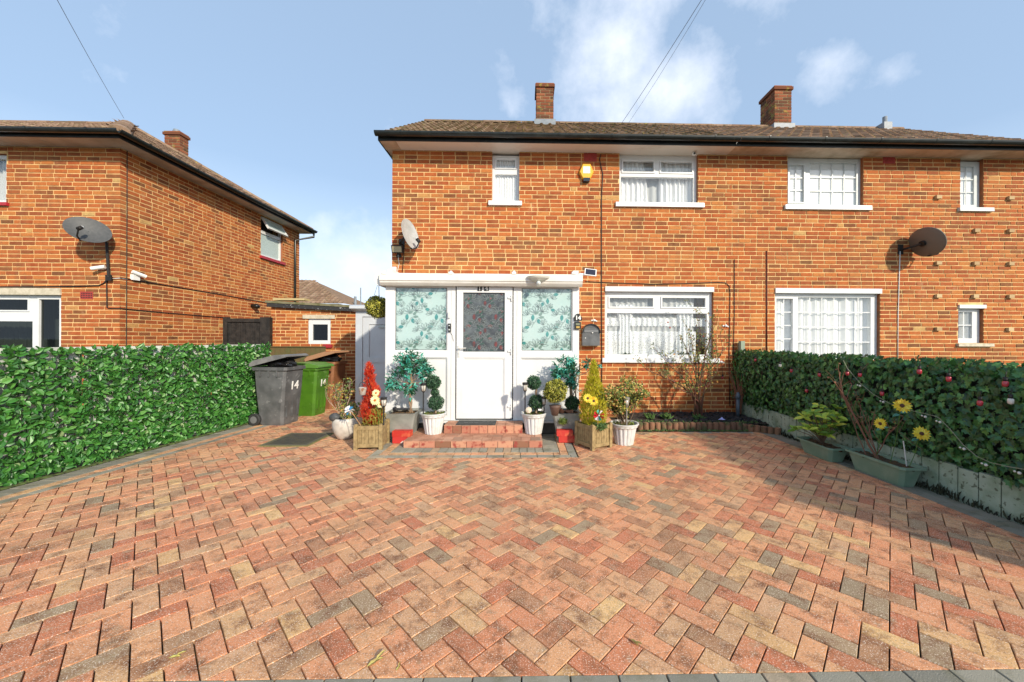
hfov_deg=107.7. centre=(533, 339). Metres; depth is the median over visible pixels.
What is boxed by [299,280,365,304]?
house
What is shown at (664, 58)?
overhead wire
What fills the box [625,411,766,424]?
flower bed soil
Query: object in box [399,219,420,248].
satellite dish
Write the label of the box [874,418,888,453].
artificial flower
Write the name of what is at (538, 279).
porch lamp
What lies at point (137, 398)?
leafy fence
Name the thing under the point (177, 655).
fallen leaf
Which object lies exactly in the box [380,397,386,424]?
solar stake lamp
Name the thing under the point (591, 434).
wooden planter
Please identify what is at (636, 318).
window
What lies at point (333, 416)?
dark stone
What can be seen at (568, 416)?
potted tree
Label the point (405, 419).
potted tree
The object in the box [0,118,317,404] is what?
brick house
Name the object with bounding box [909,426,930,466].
artificial flower
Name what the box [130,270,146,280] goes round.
security camera
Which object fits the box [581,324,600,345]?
letterbox
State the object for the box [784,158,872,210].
window
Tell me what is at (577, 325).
key safe
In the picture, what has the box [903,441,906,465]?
stake
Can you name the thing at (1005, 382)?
festoon bulb
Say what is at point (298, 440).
manhole cover
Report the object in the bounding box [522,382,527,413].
solar stake lamp
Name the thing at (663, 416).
weeds
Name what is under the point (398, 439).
painted brick
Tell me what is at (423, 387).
solar stake lamp
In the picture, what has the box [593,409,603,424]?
pinwheel
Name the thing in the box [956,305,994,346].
window
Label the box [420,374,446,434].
potted topiary
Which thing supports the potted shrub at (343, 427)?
on the driveway
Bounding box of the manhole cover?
[257,433,333,446]
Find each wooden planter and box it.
[353,361,389,450]
[575,359,611,450]
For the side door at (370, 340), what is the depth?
7.38 m
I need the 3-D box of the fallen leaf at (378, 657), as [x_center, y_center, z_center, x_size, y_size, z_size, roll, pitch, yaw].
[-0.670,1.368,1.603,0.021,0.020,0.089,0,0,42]
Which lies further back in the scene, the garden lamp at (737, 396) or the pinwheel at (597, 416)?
the garden lamp at (737, 396)
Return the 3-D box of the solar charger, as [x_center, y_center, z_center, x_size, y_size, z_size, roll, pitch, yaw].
[0.795,-0.976,5.420,0.253,0.133,0.071,0,0,3]
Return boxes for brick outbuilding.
[265,298,355,399]
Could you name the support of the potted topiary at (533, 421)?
on the doorstep
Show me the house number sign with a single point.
(577, 317)
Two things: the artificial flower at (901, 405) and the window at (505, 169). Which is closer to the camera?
the artificial flower at (901, 405)
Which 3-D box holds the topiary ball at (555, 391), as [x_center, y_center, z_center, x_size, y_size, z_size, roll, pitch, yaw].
[0.301,0.776,5.092,0.350,0.500,0.375,0,0,-1]
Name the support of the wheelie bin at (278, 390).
on the driveway
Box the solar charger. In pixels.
[579,268,596,276]
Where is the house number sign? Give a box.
[574,314,581,320]
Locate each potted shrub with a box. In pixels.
[322,375,361,439]
[592,375,650,445]
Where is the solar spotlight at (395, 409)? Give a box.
[392,407,409,411]
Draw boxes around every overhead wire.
[57,0,123,117]
[621,1,700,123]
[629,1,704,121]
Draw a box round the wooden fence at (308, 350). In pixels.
[270,346,325,362]
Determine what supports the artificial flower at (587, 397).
in the wooden planter at (591, 434)
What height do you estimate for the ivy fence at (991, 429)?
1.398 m
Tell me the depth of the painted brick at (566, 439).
5.00 m
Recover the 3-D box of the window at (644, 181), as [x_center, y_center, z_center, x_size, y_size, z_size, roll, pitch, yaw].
[2.269,-2.862,6.820,1.595,0.968,0.302,0,0,-1]
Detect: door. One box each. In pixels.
[349,298,385,408]
[456,286,512,418]
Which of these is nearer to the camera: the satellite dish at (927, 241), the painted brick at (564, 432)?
the painted brick at (564, 432)
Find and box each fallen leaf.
[169,651,185,657]
[367,650,384,666]
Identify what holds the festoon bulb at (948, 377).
hanging from the ivy fence at (991, 429)
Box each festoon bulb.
[858,366,861,376]
[880,385,883,395]
[917,361,921,373]
[946,368,951,381]
[977,391,982,405]
[1002,371,1008,386]
[1007,388,1013,403]
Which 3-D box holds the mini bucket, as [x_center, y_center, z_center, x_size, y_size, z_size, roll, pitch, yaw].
[-2.107,0.719,4.696,0.173,0.433,0.100,0,0,-31]
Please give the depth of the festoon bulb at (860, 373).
4.04 m
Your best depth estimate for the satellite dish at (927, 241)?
6.50 m
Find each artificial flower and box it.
[370,396,379,424]
[372,389,379,419]
[583,393,591,417]
[590,396,597,404]
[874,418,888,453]
[890,398,911,461]
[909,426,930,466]
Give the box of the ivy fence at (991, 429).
[729,341,1023,525]
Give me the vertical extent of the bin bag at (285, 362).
0.186 m
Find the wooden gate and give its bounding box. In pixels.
[223,317,272,357]
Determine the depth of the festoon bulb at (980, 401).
2.97 m
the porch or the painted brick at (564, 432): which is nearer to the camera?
the painted brick at (564, 432)
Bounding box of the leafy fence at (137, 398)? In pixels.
[0,341,271,486]
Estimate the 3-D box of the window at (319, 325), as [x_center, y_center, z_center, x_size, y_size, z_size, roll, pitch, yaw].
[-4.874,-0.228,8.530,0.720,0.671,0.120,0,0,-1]
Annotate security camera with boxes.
[90,265,105,269]
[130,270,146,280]
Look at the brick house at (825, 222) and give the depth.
6.81 m
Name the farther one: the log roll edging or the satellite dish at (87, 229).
the satellite dish at (87, 229)
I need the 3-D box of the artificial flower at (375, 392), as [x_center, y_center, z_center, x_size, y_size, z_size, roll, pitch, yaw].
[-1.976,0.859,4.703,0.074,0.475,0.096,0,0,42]
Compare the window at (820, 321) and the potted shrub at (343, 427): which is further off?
the window at (820, 321)
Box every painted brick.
[392,429,412,436]
[392,437,407,442]
[556,429,572,435]
[558,435,574,442]
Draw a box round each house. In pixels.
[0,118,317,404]
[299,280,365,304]
[374,83,741,416]
[674,85,1023,411]
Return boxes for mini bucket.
[358,380,371,396]
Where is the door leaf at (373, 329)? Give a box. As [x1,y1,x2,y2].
[363,317,384,403]
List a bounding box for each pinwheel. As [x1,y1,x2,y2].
[344,406,360,425]
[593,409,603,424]
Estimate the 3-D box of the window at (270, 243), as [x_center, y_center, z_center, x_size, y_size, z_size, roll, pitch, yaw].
[-7.424,-2.782,10.535,0.494,1.162,1.013,0,0,-1]
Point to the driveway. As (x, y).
(236, 554)
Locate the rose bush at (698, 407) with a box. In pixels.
[633,300,732,416]
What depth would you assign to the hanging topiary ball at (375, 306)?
5.70 m
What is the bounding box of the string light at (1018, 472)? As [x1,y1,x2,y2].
[843,360,1023,474]
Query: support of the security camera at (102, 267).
attached to the brick house at (205, 249)
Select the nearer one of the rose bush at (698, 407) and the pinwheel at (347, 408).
the pinwheel at (347, 408)
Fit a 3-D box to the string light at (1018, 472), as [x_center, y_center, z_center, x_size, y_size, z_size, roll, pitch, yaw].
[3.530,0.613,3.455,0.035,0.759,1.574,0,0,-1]
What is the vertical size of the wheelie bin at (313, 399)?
0.953 m
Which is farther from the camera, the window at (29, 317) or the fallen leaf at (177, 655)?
the window at (29, 317)
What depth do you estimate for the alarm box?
6.62 m
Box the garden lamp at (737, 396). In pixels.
[735,392,740,415]
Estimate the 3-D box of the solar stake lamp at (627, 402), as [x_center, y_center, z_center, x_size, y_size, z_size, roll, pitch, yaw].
[1.217,0.938,4.867,0.080,0.380,0.080,0,0,-1]
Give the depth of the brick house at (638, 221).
6.69 m
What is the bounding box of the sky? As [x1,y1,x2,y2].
[0,0,1023,304]
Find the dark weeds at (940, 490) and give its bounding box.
[757,424,1023,524]
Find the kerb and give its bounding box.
[0,423,248,490]
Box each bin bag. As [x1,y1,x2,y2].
[266,358,296,366]
[317,355,341,361]
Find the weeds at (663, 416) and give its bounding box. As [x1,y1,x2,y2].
[633,412,757,431]
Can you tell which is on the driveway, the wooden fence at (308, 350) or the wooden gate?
the wooden fence at (308, 350)
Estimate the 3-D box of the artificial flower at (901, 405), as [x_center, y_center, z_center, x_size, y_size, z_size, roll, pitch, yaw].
[3.502,0.886,3.554,0.142,0.690,0.342,0,0,42]
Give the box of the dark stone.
[329,413,340,420]
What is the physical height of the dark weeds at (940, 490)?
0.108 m
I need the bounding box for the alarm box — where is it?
[579,164,593,182]
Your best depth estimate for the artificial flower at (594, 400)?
4.69 m
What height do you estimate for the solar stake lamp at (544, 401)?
0.243 m
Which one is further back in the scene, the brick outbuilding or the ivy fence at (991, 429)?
the brick outbuilding
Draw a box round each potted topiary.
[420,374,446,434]
[521,375,546,434]
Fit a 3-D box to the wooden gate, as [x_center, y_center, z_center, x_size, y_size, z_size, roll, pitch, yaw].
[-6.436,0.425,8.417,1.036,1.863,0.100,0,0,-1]
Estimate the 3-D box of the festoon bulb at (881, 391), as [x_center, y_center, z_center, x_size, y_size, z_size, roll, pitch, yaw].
[3.549,0.513,3.800,0.036,0.120,0.034,0,0,-1]
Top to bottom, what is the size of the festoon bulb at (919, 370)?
0.120 m
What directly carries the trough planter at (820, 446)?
on the driveway
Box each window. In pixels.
[0,155,8,205]
[0,288,61,347]
[259,216,288,264]
[303,315,334,343]
[488,156,521,205]
[602,286,719,362]
[615,155,704,207]
[775,288,881,359]
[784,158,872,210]
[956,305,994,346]
[957,162,994,211]
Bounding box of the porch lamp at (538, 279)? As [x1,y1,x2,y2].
[527,275,549,284]
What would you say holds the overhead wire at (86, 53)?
attached to the brick house at (205, 249)
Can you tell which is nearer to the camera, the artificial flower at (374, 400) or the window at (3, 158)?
the artificial flower at (374, 400)
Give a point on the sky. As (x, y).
(285, 101)
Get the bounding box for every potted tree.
[384,349,436,440]
[550,354,602,440]
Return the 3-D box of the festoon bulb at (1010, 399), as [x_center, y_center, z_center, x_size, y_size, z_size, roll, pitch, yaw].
[3.571,0.424,2.792,0.036,0.120,0.034,0,0,-1]
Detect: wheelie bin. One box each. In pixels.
[248,353,307,425]
[297,362,333,415]
[303,350,348,408]
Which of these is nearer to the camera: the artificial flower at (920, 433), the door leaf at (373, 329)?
the artificial flower at (920, 433)
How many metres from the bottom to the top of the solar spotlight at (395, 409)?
0.078 m
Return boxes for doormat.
[456,420,496,424]
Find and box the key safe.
[574,322,580,328]
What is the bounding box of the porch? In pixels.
[374,269,582,432]
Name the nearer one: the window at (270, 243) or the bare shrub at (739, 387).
the bare shrub at (739, 387)
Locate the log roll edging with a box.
[637,422,780,434]
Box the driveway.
[0,400,1023,681]
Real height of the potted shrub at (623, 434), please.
0.928 m
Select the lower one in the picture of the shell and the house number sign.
the shell
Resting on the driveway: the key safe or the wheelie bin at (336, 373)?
the wheelie bin at (336, 373)
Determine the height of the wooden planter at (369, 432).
1.112 m
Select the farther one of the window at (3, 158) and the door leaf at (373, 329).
the door leaf at (373, 329)
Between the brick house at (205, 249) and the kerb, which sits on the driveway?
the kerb
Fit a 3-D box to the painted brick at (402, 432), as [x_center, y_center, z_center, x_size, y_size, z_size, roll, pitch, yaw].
[-1.753,1.252,5.005,0.246,0.079,0.100,0,0,2]
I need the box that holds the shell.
[525,407,531,412]
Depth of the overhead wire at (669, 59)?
6.70 m
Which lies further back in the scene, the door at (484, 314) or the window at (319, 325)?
the window at (319, 325)
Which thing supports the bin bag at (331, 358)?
in the wheelie bin at (336, 373)
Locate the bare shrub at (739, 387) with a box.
[726,364,750,413]
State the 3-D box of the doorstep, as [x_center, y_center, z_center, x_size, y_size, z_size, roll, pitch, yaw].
[-0.777,1.281,5.173,1.771,0.201,0.797,0,0,-1]
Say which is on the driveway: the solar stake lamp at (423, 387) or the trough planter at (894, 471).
the trough planter at (894, 471)
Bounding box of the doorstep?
[404,421,541,447]
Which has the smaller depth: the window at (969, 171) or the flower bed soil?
the flower bed soil
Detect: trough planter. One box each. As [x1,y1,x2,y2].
[787,403,849,461]
[827,363,926,486]
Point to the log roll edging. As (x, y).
(678, 426)
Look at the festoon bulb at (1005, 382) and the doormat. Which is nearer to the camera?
the festoon bulb at (1005, 382)
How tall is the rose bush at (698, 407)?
2.017 m
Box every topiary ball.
[364,285,385,318]
[543,378,567,415]
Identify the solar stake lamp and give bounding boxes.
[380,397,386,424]
[420,383,425,413]
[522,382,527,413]
[541,396,545,412]
[624,397,629,424]
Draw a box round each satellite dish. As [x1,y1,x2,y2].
[62,217,111,280]
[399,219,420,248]
[897,227,946,256]
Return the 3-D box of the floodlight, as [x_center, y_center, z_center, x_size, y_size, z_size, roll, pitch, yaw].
[-2.376,-1.554,6.549,0.190,0.200,0.146,0,0,-1]
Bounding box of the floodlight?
[391,245,403,257]

